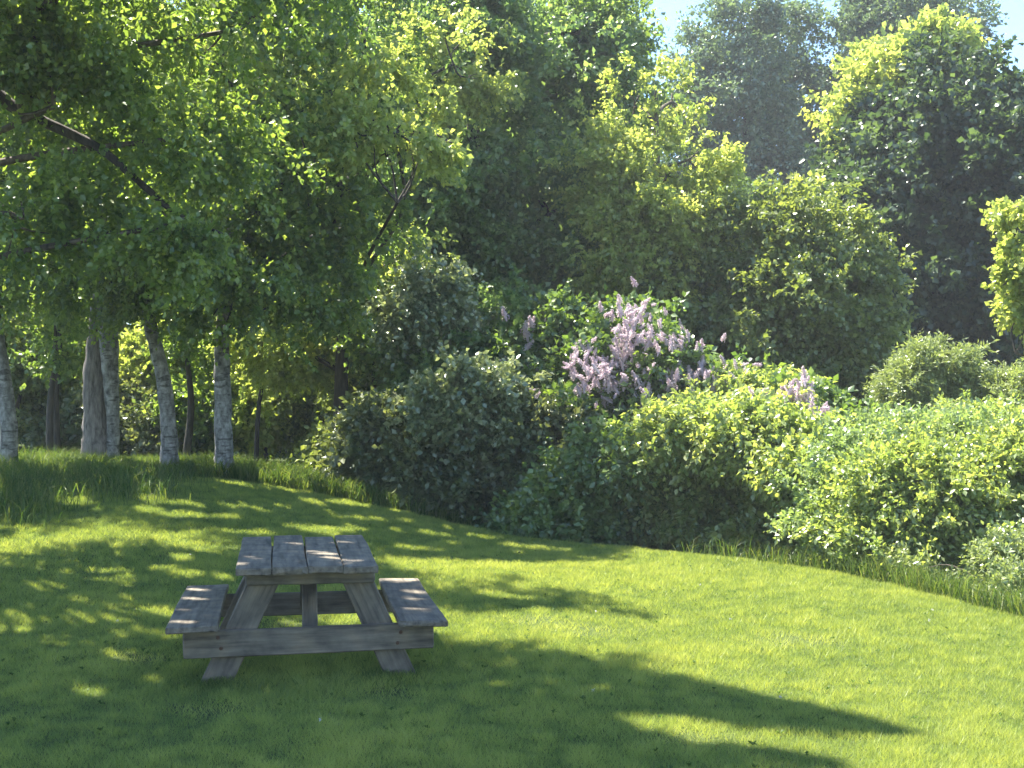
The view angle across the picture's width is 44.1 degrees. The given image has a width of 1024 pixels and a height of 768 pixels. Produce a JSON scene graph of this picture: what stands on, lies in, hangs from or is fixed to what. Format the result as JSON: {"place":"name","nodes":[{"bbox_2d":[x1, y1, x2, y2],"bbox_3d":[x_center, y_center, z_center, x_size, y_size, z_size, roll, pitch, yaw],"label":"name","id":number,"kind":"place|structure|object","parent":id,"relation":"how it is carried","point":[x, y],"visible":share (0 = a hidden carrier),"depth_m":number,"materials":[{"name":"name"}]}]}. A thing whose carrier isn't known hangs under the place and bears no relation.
{"place":"outdoors","nodes":[
{"label":"outdoors","id":0,"kind":"place"},
{"bbox_2d":[0,444,293,530],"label":"tall grass","id":1,"kind":"structure","parent":0,"point":[22,468],"depth_m":15.06,"materials":[{"name":"green plant"}]},
{"bbox_2d":[72,450,485,528],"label":"tall grass","id":2,"kind":"structure","parent":0,"point":[292,476],"depth_m":16.89,"materials":[{"name":"green plant"}]},
{"bbox_2d":[0,437,1023,767],"bbox_3d":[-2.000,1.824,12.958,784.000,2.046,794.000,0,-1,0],"label":"ground","id":3,"kind":"structure","parent":0,"point":[398,695],"depth_m":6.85,"materials":[{"name":"green plant"}]},
{"bbox_2d":[0,149,42,438],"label":"forest tree","id":4,"kind":"object","parent":3,"relation":"on","point":[7,246],"visible":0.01,"depth_m":29.69,"materials":[{"name":"green plant"}]},
{"bbox_2d":[1,288,88,422],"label":"scrub bush","id":5,"kind":"object","parent":3,"relation":"on","point":[19,376],"visible":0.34,"depth_m":22.51,"materials":[{"name":"green plant"}]},
{"bbox_2d":[5,257,92,452],"bbox_3d":[-7.834,-0.408,21.361,1.846,3.741,1.557,0,-2,-15],"label":"sapling","id":6,"kind":"object","parent":3,"relation":"on","point":[57,439],"visible":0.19,"depth_m":21.34,"materials":[{"name":"green plant"}]},
{"bbox_2d":[9,268,90,451],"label":"sapling","id":7,"kind":"object","parent":3,"relation":"on","point":[54,366],"visible":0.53,"depth_m":20.94,"materials":[{"name":"green plant"}]},
{"bbox_2d":[0,94,151,461],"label":"birch tree","id":8,"kind":"object","parent":3,"relation":"on","point":[9,444],"visible":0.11,"depth_m":16.83,"materials":[{"name":"green plant"}]},
{"bbox_2d":[15,320,136,447],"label":"scrub bush","id":9,"kind":"object","parent":3,"relation":"on","point":[29,403],"visible":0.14,"depth_m":23.25,"materials":[{"name":"green plant"}]},
{"bbox_2d":[16,378,204,458],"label":"scrub bush","id":10,"kind":"object","parent":3,"relation":"on","point":[71,411],"visible":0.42,"depth_m":22.35,"materials":[{"name":"green plant"}]},
{"bbox_2d":[77,326,170,427],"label":"scrub bush","id":11,"kind":"object","parent":3,"relation":"on","point":[125,354],"visible":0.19,"depth_m":23.38,"materials":[{"name":"green plant"}]},
{"bbox_2d":[30,3,218,337],"bbox_3d":[-8.541,-3.896,30.383,6.438,12.192,7.997,0,-1,0],"label":"forest tree","id":12,"kind":"object","parent":3,"relation":"on","point":[124,325],"visible":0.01,"depth_m":30.59,"materials":[{"name":"green plant"}]},
{"bbox_2d":[0,0,294,457],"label":"birch tree","id":13,"kind":"object","parent":3,"relation":"on","point":[101,417],"visible":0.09,"depth_m":18.31,"materials":[{"name":"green plant"}]},
{"bbox_2d":[118,303,216,397],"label":"scrub bush","id":14,"kind":"object","parent":3,"relation":"on","point":[140,334],"visible":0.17,"depth_m":23.44,"materials":[{"name":"green plant"}]},
{"bbox_2d":[141,294,214,456],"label":"sapling","id":15,"kind":"object","parent":3,"relation":"on","point":[197,353],"visible":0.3,"depth_m":20.94,"materials":[{"name":"green plant"}]},
{"bbox_2d":[0,0,392,319],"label":"maple tree","id":16,"kind":"object","parent":3,"relation":"on","point":[79,57],"visible":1,"depth_m":12.20,"materials":[{"name":"green plant"}]},
{"bbox_2d":[132,354,277,458],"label":"scrub bush","id":17,"kind":"object","parent":3,"relation":"on","point":[203,416],"visible":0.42,"depth_m":22.46,"materials":[{"name":"green plant"}]},
{"bbox_2d":[15,0,434,465],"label":"birch tree","id":18,"kind":"object","parent":3,"relation":"on","point":[111,323],"visible":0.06,"depth_m":17.07,"materials":[{"name":"green plant"}]},
{"bbox_2d":[206,246,293,460],"bbox_3d":[-4.267,-0.463,20.631,1.883,4.059,1.483,0,-1,0],"label":"sapling","id":19,"kind":"object","parent":3,"relation":"on","point":[257,430],"visible":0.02,"depth_m":20.48,"materials":[{"name":"plant"}]},
{"bbox_2d":[183,356,332,461],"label":"scrub bush","id":20,"kind":"object","parent":3,"relation":"on","point":[272,437],"visible":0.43,"depth_m":22.49,"materials":[{"name":"green plant"}]},
{"bbox_2d":[128,0,439,472],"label":"birch tree","id":21,"kind":"object","parent":3,"relation":"on","point":[316,248],"visible":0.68,"depth_m":16.01,"materials":[{"name":"green plant"}]},
{"bbox_2d":[241,376,332,448],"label":"scrub bush","id":22,"kind":"object","parent":3,"relation":"on","point":[288,408],"visible":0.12,"depth_m":22.39,"materials":[{"name":"green plant"}]},
{"bbox_2d":[165,535,447,682],"bbox_3d":[-1.270,1.388,7.824,1.570,0.739,1.834,0,-1,-10],"label":"picnic table","id":23,"kind":"object","parent":3,"relation":"on","point":[265,568],"visible":0.96,"depth_m":7.20,"materials":[{"name":"grey wood"}]},
{"bbox_2d":[225,33,389,450],"bbox_3d":[-4.922,-3.417,31.435,7.032,11.367,6.961,0,-1,0],"label":"forest tree","id":24,"kind":"object","parent":3,"relation":"on","point":[304,86],"depth_m":29.82,"materials":[{"name":"green plant"}]},
{"bbox_2d":[283,415,337,472],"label":"border shrub","id":25,"kind":"object","parent":3,"relation":"on","point":[305,450],"visible":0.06,"depth_m":18.66,"materials":[{"name":"green plant"}]},
{"bbox_2d":[104,618,524,706],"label":"grass tufts","id":26,"kind":"object","parent":3,"relation":"on","point":[217,683],"visible":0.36,"depth_m":7.09,"materials":[{"name":"green plant"}]},
{"bbox_2d":[139,0,529,415],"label":"maple tree","id":27,"kind":"object","parent":3,"relation":"on","point":[265,368],"visible":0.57,"depth_m":16.30,"materials":[{"name":"green plant"}]},
{"bbox_2d":[301,262,370,364],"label":"sapling","id":28,"kind":"object","parent":3,"relation":"on","point":[344,321],"visible":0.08,"depth_m":20.02,"materials":[{"name":"green plant"}]},
{"bbox_2d":[305,289,396,416],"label":"scrub bush","id":29,"kind":"object","parent":3,"relation":"on","point":[326,402],"visible":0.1,"depth_m":21.39,"materials":[{"name":"green plant"}]},
{"bbox_2d":[292,4,419,236],"bbox_3d":[-3.880,-3.847,32.338,5.919,12.287,6.820,0,-1,0],"label":"forest tree","id":30,"kind":"object","parent":3,"relation":"on","point":[367,17],"depth_m":31.68,"materials":[{"name":"green plant"}]},
{"bbox_2d":[330,256,398,388],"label":"sapling","id":31,"kind":"object","parent":3,"relation":"on","point":[358,355],"visible":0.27,"depth_m":19.24,"materials":[{"name":"green plant"}]},
{"bbox_2d":[306,372,444,496],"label":"border shrub","id":32,"kind":"object","parent":3,"relation":"on","point":[362,437],"visible":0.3,"depth_m":17.33,"materials":[{"name":"green plant"}]},
{"bbox_2d":[357,225,429,318],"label":"sapling","id":33,"kind":"object","parent":3,"relation":"on","point":[396,249],"visible":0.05,"depth_m":20.05,"materials":[{"name":"green plant"}]},
{"bbox_2d":[364,327,493,408],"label":"border shrub","id":34,"kind":"object","parent":3,"relation":"on","point":[401,372],"visible":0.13,"depth_m":18.47,"materials":[{"name":"green plant"}]},
{"bbox_2d":[359,239,503,370],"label":"border shrub","id":35,"kind":"object","parent":3,"relation":"on","point":[425,306],"visible":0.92,"depth_m":18.42,"materials":[{"name":"green plant"}]},
{"bbox_2d":[377,431,518,527],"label":"border shrub","id":36,"kind":"object","parent":3,"relation":"on","point":[410,464],"visible":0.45,"depth_m":16.57,"materials":[{"name":"green plant"}]},
{"bbox_2d":[378,337,553,460],"bbox_3d":[-0.619,0.859,17.034,2.388,2.988,1.943,0,-1,0],"label":"border shrub","id":37,"kind":"object","parent":3,"relation":"on","point":[458,397],"visible":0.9,"depth_m":16.57,"materials":[{"name":"green plant"}]},
{"bbox_2d":[417,263,546,371],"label":"border shrub","id":38,"kind":"object","parent":3,"relation":"on","point":[507,299],"visible":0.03,"depth_m":18.66,"materials":[{"name":"green plant"}]},
{"bbox_2d":[331,0,676,318],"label":"alder tree","id":39,"kind":"object","parent":3,"relation":"on","point":[490,224],"visible":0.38,"depth_m":21.89,"materials":[{"name":"green plant"}]},
{"bbox_2d":[0,511,1010,767],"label":"lawn weeds","id":40,"kind":"object","parent":3,"relation":"on","point":[520,677],"visible":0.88,"depth_m":6.99,"materials":[{"name":"green plant"}]},
{"bbox_2d":[436,382,610,526],"bbox_3d":[0.084,1.339,17.078,3.007,2.877,2.739,0,-1,0],"label":"border shrub","id":41,"kind":"object","parent":3,"relation":"on","point":[545,424],"visible":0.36,"depth_m":16.37,"materials":[{"name":"green plant"}]},
{"bbox_2d":[117,554,933,720],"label":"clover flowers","id":42,"kind":"object","parent":3,"relation":"on","point":[594,688],"visible":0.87,"depth_m":6.69,"materials":[{"name":"white plant"}]},
{"bbox_2d":[463,277,601,385],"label":"lilac bush","id":43,"kind":"object","parent":3,"relation":"on","point":[554,313],"visible":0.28,"depth_m":18.07,"materials":[{"name":"green plant"}]},
{"bbox_2d":[467,453,652,546],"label":"border shrub","id":44,"kind":"object","parent":3,"relation":"on","point":[534,509],"visible":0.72,"depth_m":15.39,"materials":[{"name":"green plant"}]},
{"bbox_2d":[481,1,694,231],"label":"forest tree","id":45,"kind":"object","parent":3,"relation":"on","point":[681,97],"depth_m":32.64,"materials":[{"name":"green plant"}]},
{"bbox_2d":[507,0,670,158],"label":"alder tree","id":46,"kind":"object","parent":3,"relation":"on","point":[649,45],"visible":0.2,"depth_m":23.81,"materials":[{"name":"green plant"}]},
{"bbox_2d":[530,409,683,547],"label":"hedge shrub","id":47,"kind":"object","parent":3,"relation":"on","point":[607,473],"visible":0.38,"depth_m":15.35,"materials":[{"name":"green plant"}]},
{"bbox_2d":[537,49,754,318],"bbox_3d":[2.035,-1.311,21.401,3.616,9.107,3.904,1,-2,-26],"label":"maple tree","id":48,"kind":"object","parent":3,"relation":"on","point":[630,207],"visible":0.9,"depth_m":20.60,"materials":[{"name":"green plant"}]},
{"bbox_2d":[511,276,785,468],"bbox_3d":[1.683,0.861,17.310,4.268,4.578,2.985,0,-1,0],"label":"lilac bush","id":49,"kind":"object","parent":3,"relation":"on","point":[624,355],"visible":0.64,"depth_m":16.93,"materials":[{"name":"green plant"}]},
{"bbox_2d":[598,382,747,550],"bbox_3d":[2.295,1.338,15.804,2.899,2.743,2.721,0,-1,0],"label":"hedge shrub","id":50,"kind":"object","parent":3,"relation":"on","point":[650,429],"visible":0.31,"depth_m":15.08,"materials":[{"name":"green plant"}]},
{"bbox_2d":[649,10,774,223],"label":"poplar tree","id":51,"kind":"object","parent":3,"relation":"on","point":[687,38],"visible":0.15,"depth_m":45.33,"materials":[{"name":"green plant"}]},
{"bbox_2d":[700,174,781,244],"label":"forest tree","id":52,"kind":"object","parent":3,"relation":"on","point":[754,188],"visible":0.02,"depth_m":34.98,"materials":[{"name":"green plant"}]},
{"bbox_2d":[666,0,818,191],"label":"poplar tree","id":53,"kind":"object","parent":3,"relation":"on","point":[740,96],"visible":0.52,"depth_m":44.37,"materials":[{"name":"green plant"}]},
{"bbox_2d":[644,378,844,556],"bbox_3d":[2.983,1.314,15.170,2.783,2.778,2.631,0,-1,0],"label":"hedge shrub","id":54,"kind":"object","parent":3,"relation":"on","point":[773,416],"visible":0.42,"depth_m":14.68,"materials":[{"name":"green plant"}]},
{"bbox_2d":[680,358,855,406],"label":"hedge shrub","id":55,"kind":"object","parent":3,"relation":"on","point":[753,377],"visible":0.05,"depth_m":16.50,"materials":[{"name":"green plant"}]},
{"bbox_2d":[699,406,857,566],"bbox_3d":[3.474,1.629,14.843,2.772,2.745,2.307,1,-2,-41],"label":"hedge shrub","id":56,"kind":"object","parent":3,"relation":"on","point":[755,518],"visible":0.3,"depth_m":14.29,"materials":[{"name":"green plant"}]},
{"bbox_2d":[637,166,927,412],"bbox_3d":[4.175,-0.103,20.375,4.781,6.692,4.255,0,-1,0],"label":"hazel tree","id":57,"kind":"object","parent":3,"relation":"on","point":[814,293],"visible":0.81,"depth_m":19.66,"materials":[{"name":"green plant"}]},
{"bbox_2d":[760,0,837,186],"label":"poplar tree","id":58,"kind":"object","parent":3,"relation":"on","point":[797,16],"visible":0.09,"depth_m":46.65,"materials":[{"name":"green plant"}]},
{"bbox_2d":[748,366,889,421],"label":"lilac bush","id":59,"kind":"object","parent":3,"relation":"on","point":[843,401],"visible":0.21,"depth_m":15.99,"materials":[{"name":"green plant"}]},
{"bbox_2d":[663,531,1023,616],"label":"tall grass","id":60,"kind":"structure","parent":3,"relation":"on","point":[965,590],"depth_m":11.13,"materials":[{"name":"green plant"}]},
{"bbox_2d":[763,407,936,564],"bbox_3d":[3.755,1.421,13.478,2.233,2.348,2.510,0,-1,0],"label":"bright shrub","id":61,"kind":"object","parent":3,"relation":"on","point":[795,517],"visible":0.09,"depth_m":13.15,"materials":[{"name":"green plant"}]},
{"bbox_2d":[793,0,948,171],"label":"poplar tree","id":62,"kind":"object","parent":3,"relation":"on","point":[819,82],"visible":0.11,"depth_m":45.70,"materials":[{"name":"green plant"}]},
{"bbox_2d":[838,400,939,432],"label":"bright shrub","id":63,"kind":"object","parent":3,"relation":"on","point":[864,416],"visible":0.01,"depth_m":14.86,"materials":[{"name":"green plant"}]},
{"bbox_2d":[786,2,1004,229],"bbox_3d":[9.275,-2.655,29.559,5.886,12.227,3.823,0,-1,0],"label":"maple tree","id":64,"kind":"object","parent":3,"relation":"on","point":[877,58],"visible":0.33,"depth_m":29.01,"materials":[{"name":"green plant"}]},
{"bbox_2d":[788,412,1003,588],"bbox_3d":[3.864,1.366,12.586,2.216,2.180,2.287,0,-1,0],"label":"bright shrub","id":65,"kind":"object","parent":3,"relation":"on","point":[893,489],"visible":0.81,"depth_m":12.11,"materials":[{"name":"green plant"}]},
{"bbox_2d":[799,14,1023,405],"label":"lime tree","id":66,"kind":"object","parent":3,"relation":"on","point":[940,159],"visible":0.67,"depth_m":26.62,"materials":[{"name":"green plant"}]},
{"bbox_2d":[843,0,1008,70],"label":"poplar tree","id":67,"kind":"object","parent":3,"relation":"on","point":[897,7],"visible":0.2,"depth_m":44.67,"materials":[{"name":"green plant"}]},
{"bbox_2d":[860,329,1000,414],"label":"willow bush","id":68,"kind":"object","parent":3,"relation":"on","point":[922,372],"visible":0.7,"depth_m":16.62,"materials":[{"name":"green plant"}]},
{"bbox_2d":[873,511,1023,605],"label":"weed clump","id":69,"kind":"object","parent":3,"relation":"on","point":[1001,551],"visible":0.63,"depth_m":10.82,"materials":[{"name":"green plant"}]},
{"bbox_2d":[889,387,1021,420],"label":"bright shrub","id":70,"kind":"object","parent":3,"relation":"on","point":[968,401],"depth_m":15.13,"materials":[{"name":"green plant"}]},
{"bbox_2d":[904,396,1023,480],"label":"bright shrub","id":71,"kind":"object","parent":3,"relation":"on","point":[951,417],"visible":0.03,"depth_m":13.20,"materials":[{"name":"green plant"}]},
{"bbox_2d":[940,407,1023,569],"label":"bright shrub","id":72,"kind":"object","parent":3,"relation":"on","point":[1003,445],"visible":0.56,"depth_m":11.99,"materials":[{"name":"green plant"}]},
{"bbox_2d":[960,357,1023,407],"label":"willow bush","id":73,"kind":"object","parent":3,"relation":"on","point":[1004,380],"visible":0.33,"depth_m":16.27,"materials":[{"name":"green plant"}]},
{"bbox_2d":[962,389,1023,423],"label":"bright shrub","id":74,"kind":"object","parent":3,"relation":"on","point":[998,405],"visible":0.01,"depth_m":14.68,"materials":[{"name":"green plant"}]},
{"bbox_2d":[979,195,1023,355],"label":"sycamore tree","id":75,"kind":"object","parent":3,"relation":"on","point":[1007,272],"visible":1,"depth_m":14.51,"materials":[{"name":"green plant"}]},
{"bbox_2d":[1,0,1023,324],"label":"sky","id":76,"kind":"structure","parent":0,"point":[1014,8],"materials":[{"name":"white"}]},
{"bbox_2d":[951,561,1023,609],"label":"tall grass","id":77,"kind":"structure","parent":0,"point":[1011,584],"depth_m":10.17,"materials":[{"name":"green plant"}]}
]}

